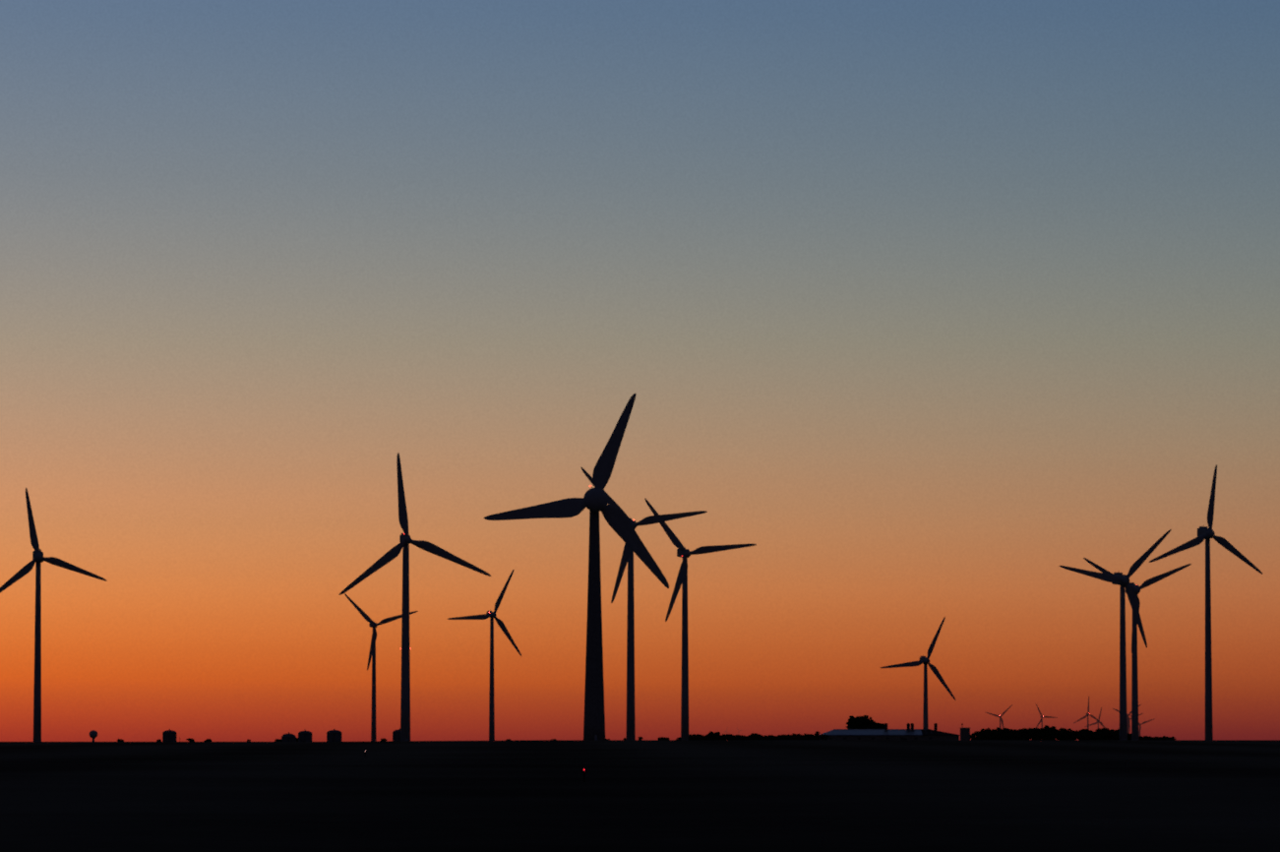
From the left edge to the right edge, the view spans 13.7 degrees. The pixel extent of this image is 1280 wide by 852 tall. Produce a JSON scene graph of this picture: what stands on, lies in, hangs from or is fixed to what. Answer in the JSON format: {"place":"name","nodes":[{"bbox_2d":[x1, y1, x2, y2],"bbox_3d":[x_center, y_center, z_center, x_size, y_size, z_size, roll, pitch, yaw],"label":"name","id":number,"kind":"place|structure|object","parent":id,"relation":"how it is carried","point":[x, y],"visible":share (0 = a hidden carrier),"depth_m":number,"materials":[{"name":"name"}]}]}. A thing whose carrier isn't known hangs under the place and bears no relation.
{"place":"outdoors","nodes":[
{"label":"outdoors","id":0,"kind":"place"},
{"bbox_2d":[89,730,97,741],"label":"water tower","id":1,"kind":"structure","parent":0,"point":[92,734],"depth_m":5177.69,"materials":[{"name":"paint"}]},
{"bbox_2d":[0,739,1279,851],"bbox_3d":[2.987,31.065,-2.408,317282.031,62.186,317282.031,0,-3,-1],"label":"ground","id":2,"kind":"structure","parent":0,"point":[864,796],"depth_m":201.95,"materials":[{"name":"soil"}]},
{"bbox_2d":[0,487,107,741],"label":"turbine","id":3,"kind":"object","parent":2,"relation":"on","point":[38,558],"visible":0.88,"depth_m":2966.47,"materials":[{"name":"paint"}]},
{"bbox_2d":[162,729,177,741],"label":"silo","id":4,"kind":"object","parent":2,"relation":"on","point":[168,735],"visible":0.83,"depth_m":3145.41,"materials":[{"name":"metal"}]},
{"bbox_2d":[281,731,296,741],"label":"silo","id":5,"kind":"object","parent":2,"relation":"on","point":[288,737],"visible":0.85,"depth_m":3186.57,"materials":[{"name":"metal"}]},
{"bbox_2d":[298,730,311,741],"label":"silo","id":6,"kind":"object","parent":2,"relation":"on","point":[305,736],"visible":0.81,"depth_m":3117.14,"materials":[{"name":"metal"}]},
{"bbox_2d":[326,729,341,741],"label":"silo","id":7,"kind":"object","parent":2,"relation":"on","point":[334,735],"visible":0.79,"depth_m":3147.26,"materials":[{"name":"metal"}]},
{"bbox_2d":[344,593,418,740],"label":"turbine","id":8,"kind":"object","parent":2,"relation":"on","point":[374,626],"visible":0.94,"depth_m":4620.24,"materials":[{"name":"paint"}]},
{"bbox_2d":[392,728,400,740],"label":"silo","id":9,"kind":"object","parent":2,"relation":"on","point":[396,735],"visible":0.44,"depth_m":3167.97,"materials":[{"name":"metal"}]},
{"bbox_2d":[338,452,490,740],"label":"turbine","id":10,"kind":"object","parent":2,"relation":"on","point":[393,553],"visible":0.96,"depth_m":2617.45,"materials":[{"name":"paint"}]},
{"bbox_2d":[447,569,521,740],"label":"turbine","id":11,"kind":"object","parent":2,"relation":"on","point":[491,615],"visible":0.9,"depth_m":4228.96,"materials":[{"name":"paint"}]},
{"bbox_2d":[484,393,669,739],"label":"turbine","id":12,"kind":"object","parent":2,"relation":"on","point":[594,501],"visible":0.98,"depth_m":1907.10,"materials":[{"name":"paint"}]},
{"bbox_2d":[581,769,587,782],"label":"warning light","id":13,"kind":"object","parent":2,"relation":"on","point":[583,771],"visible":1,"depth_m":258.74,"materials":[{"name":"metal"}]},
{"bbox_2d":[580,466,707,739],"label":"turbine","id":14,"kind":"object","parent":2,"relation":"on","point":[628,555],"visible":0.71,"depth_m":2540.57,"materials":[{"name":"paint"}]},
{"bbox_2d":[691,733,702,739],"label":"tree","id":15,"kind":"object","parent":2,"relation":"on","point":[696,737],"visible":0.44,"depth_m":4223.02,"materials":[{"name":"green plant"}]},
{"bbox_2d":[644,497,756,739],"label":"turbine","id":16,"kind":"object","parent":2,"relation":"on","point":[684,553],"visible":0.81,"depth_m":2959.67,"materials":[{"name":"paint"}]},
{"bbox_2d":[698,734,708,739],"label":"tree","id":17,"kind":"object","parent":2,"relation":"on","point":[702,737],"visible":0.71,"depth_m":4138.70,"materials":[{"name":"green plant"}]},
{"bbox_2d":[707,731,721,739],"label":"tree","id":18,"kind":"object","parent":2,"relation":"on","point":[713,736],"visible":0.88,"depth_m":3991.77,"materials":[{"name":"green plant"}]},
{"bbox_2d":[724,733,733,739],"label":"tree","id":19,"kind":"object","parent":2,"relation":"on","point":[730,737],"visible":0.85,"depth_m":4188.02,"materials":[{"name":"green plant"}]},
{"bbox_2d":[736,734,745,739],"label":"tree","id":20,"kind":"object","parent":2,"relation":"on","point":[742,737],"visible":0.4,"depth_m":4216.51,"materials":[{"name":"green plant"}]},
{"bbox_2d":[749,732,763,739],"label":"tree","id":21,"kind":"object","parent":2,"relation":"on","point":[754,736],"visible":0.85,"depth_m":4109.52,"materials":[{"name":"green plant"}]},
{"bbox_2d":[761,734,772,739],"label":"tree","id":22,"kind":"object","parent":2,"relation":"on","point":[764,737],"visible":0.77,"depth_m":4130.52,"materials":[{"name":"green plant"}]},
{"bbox_2d":[784,733,794,739],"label":"tree","id":23,"kind":"object","parent":2,"relation":"on","point":[789,737],"visible":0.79,"depth_m":4108.27,"materials":[{"name":"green plant"}]},
{"bbox_2d":[792,732,804,739],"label":"tree","id":24,"kind":"object","parent":2,"relation":"on","point":[799,737],"visible":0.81,"depth_m":4145.11,"materials":[{"name":"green plant"}]},
{"bbox_2d":[803,733,815,739],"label":"tree","id":25,"kind":"object","parent":2,"relation":"on","point":[809,736],"visible":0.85,"depth_m":3294.67,"materials":[{"name":"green plant"}]},
{"bbox_2d":[812,731,819,739],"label":"tree","id":26,"kind":"object","parent":2,"relation":"on","point":[817,736],"visible":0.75,"depth_m":3295.19,"materials":[{"name":"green plant"}]},
{"bbox_2d":[818,733,829,739],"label":"tree","id":27,"kind":"object","parent":2,"relation":"on","point":[822,737],"visible":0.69,"depth_m":2896.36,"materials":[{"name":"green plant"}]},
{"bbox_2d":[846,715,877,729],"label":"oak tree","id":28,"kind":"object","parent":2,"relation":"on","point":[862,722],"visible":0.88,"depth_m":3038.02,"materials":[{"name":"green plant"}]},
{"bbox_2d":[873,723,884,729],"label":"building","id":29,"kind":"structure","parent":2,"relation":"on","point":[881,725],"depth_m":3046.42,"materials":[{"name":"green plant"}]},
{"bbox_2d":[879,616,955,729],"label":"turbine","id":30,"kind":"object","parent":2,"relation":"on","point":[925,660],"visible":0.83,"depth_m":4351.96,"materials":[{"name":"paint"}]},
{"bbox_2d":[960,723,970,739],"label":"building","id":31,"kind":"structure","parent":2,"relation":"on","point":[964,733],"depth_m":2936.51,"materials":[{"name":"metal"}]},
{"bbox_2d":[977,731,990,739],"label":"tree","id":32,"kind":"object","parent":2,"relation":"on","point":[983,736],"visible":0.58,"depth_m":3937.97,"materials":[{"name":"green plant"}]},
{"bbox_2d":[988,729,1003,739],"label":"tree","id":33,"kind":"object","parent":2,"relation":"on","point":[994,734],"visible":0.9,"depth_m":3999.48,"materials":[{"name":"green plant"}]},
{"bbox_2d":[986,704,1012,729],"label":"turbine","id":34,"kind":"object","parent":2,"relation":"on","point":[1000,716],"visible":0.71,"depth_m":12370.64,"materials":[{"name":"paint"}]},
{"bbox_2d":[1006,729,1017,738],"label":"tree","id":35,"kind":"object","parent":2,"relation":"on","point":[1008,734],"visible":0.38,"depth_m":3991.98,"materials":[{"name":"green plant"}]},
{"bbox_2d":[1022,730,1033,739],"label":"tree","id":36,"kind":"object","parent":2,"relation":"on","point":[1027,734],"visible":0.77,"depth_m":3978.87,"materials":[{"name":"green plant"}]},
{"bbox_2d":[1029,728,1041,739],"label":"tree","id":37,"kind":"object","parent":2,"relation":"on","point":[1035,733],"visible":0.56,"depth_m":4016.71,"materials":[{"name":"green plant"}]},
{"bbox_2d":[1036,704,1057,728],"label":"turbine","id":38,"kind":"object","parent":2,"relation":"on","point":[1041,716],"visible":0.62,"depth_m":13131.99,"materials":[{"name":"paint"}]},
{"bbox_2d":[1038,725,1055,739],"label":"tree","id":39,"kind":"object","parent":2,"relation":"on","point":[1044,731],"visible":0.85,"depth_m":4014.76,"materials":[{"name":"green plant"}]},
{"bbox_2d":[1046,729,1060,739],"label":"tree","id":40,"kind":"object","parent":2,"relation":"on","point":[1055,734],"visible":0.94,"depth_m":3987.89,"materials":[{"name":"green plant"}]},
{"bbox_2d":[1055,728,1072,739],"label":"tree","id":41,"kind":"object","parent":2,"relation":"on","point":[1066,734],"visible":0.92,"depth_m":3997.92,"materials":[{"name":"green plant"}]},
{"bbox_2d":[1070,730,1080,739],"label":"tree","id":42,"kind":"object","parent":2,"relation":"on","point":[1076,733],"visible":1,"depth_m":3976.40,"materials":[{"name":"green plant"}]},
{"bbox_2d":[1072,731,1088,739],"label":"tree","id":43,"kind":"object","parent":2,"relation":"on","point":[1081,733],"visible":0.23,"depth_m":3992.66,"materials":[{"name":"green plant"}]},
{"bbox_2d":[1073,696,1101,729],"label":"turbine","id":44,"kind":"object","parent":2,"relation":"on","point":[1087,714],"visible":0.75,"depth_m":11538.36,"materials":[{"name":"paint"}]},
{"bbox_2d":[1079,730,1097,739],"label":"tree","id":45,"kind":"object","parent":2,"relation":"on","point":[1090,733],"visible":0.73,"depth_m":3989.32,"materials":[{"name":"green plant"}]},
{"bbox_2d":[1085,707,1105,728],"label":"turbine","id":46,"kind":"object","parent":2,"relation":"on","point":[1098,722],"visible":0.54,"depth_m":13510.68,"materials":[{"name":"paint"}]},
{"bbox_2d":[1090,731,1104,739],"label":"tree","id":47,"kind":"object","parent":2,"relation":"on","point":[1099,736],"visible":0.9,"depth_m":3987.73,"materials":[{"name":"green plant"}]},
{"bbox_2d":[1095,728,1108,738],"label":"tree","id":48,"kind":"object","parent":2,"relation":"on","point":[1098,730],"visible":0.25,"depth_m":4003.30,"materials":[{"name":"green plant"}]},
{"bbox_2d":[1101,731,1116,739],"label":"tree","id":49,"kind":"object","parent":2,"relation":"on","point":[1109,735],"visible":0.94,"depth_m":3942.23,"materials":[{"name":"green plant"}]},
{"bbox_2d":[1106,729,1119,739],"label":"tree","id":50,"kind":"object","parent":2,"relation":"on","point":[1117,733],"visible":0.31,"depth_m":3969.07,"materials":[{"name":"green plant"}]},
{"bbox_2d":[1059,529,1171,739],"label":"turbine","id":51,"kind":"object","parent":2,"relation":"on","point":[1121,579],"visible":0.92,"depth_m":3011.08,"materials":[{"name":"paint"}]},
{"bbox_2d":[1112,704,1140,732],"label":"turbine","id":52,"kind":"object","parent":2,"relation":"on","point":[1128,724],"visible":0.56,"depth_m":11861.39,"materials":[{"name":"paint"}]},
{"bbox_2d":[1083,557,1191,739],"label":"turbine","id":53,"kind":"object","parent":2,"relation":"on","point":[1136,588],"visible":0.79,"depth_m":3365.87,"materials":[{"name":"paint"}]},
{"bbox_2d":[1129,714,1153,735],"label":"turbine","id":54,"kind":"object","parent":2,"relation":"on","point":[1139,724],"visible":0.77,"depth_m":12937.95,"materials":[{"name":"paint"}]},
{"bbox_2d":[1148,464,1262,739],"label":"turbine","id":55,"kind":"object","parent":2,"relation":"on","point":[1205,533],"visible":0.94,"depth_m":3055.82,"materials":[{"name":"paint"}]},
{"bbox_2d":[0,0,1279,741],"label":"sky","id":56,"kind":"structure","parent":0,"point":[933,310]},
{"bbox_2d":[819,723,960,739],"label":"barn","id":57,"kind":"structure","parent":0,"point":[908,733],"depth_m":2999.22,"materials":[{"name":"metal"}]}
]}

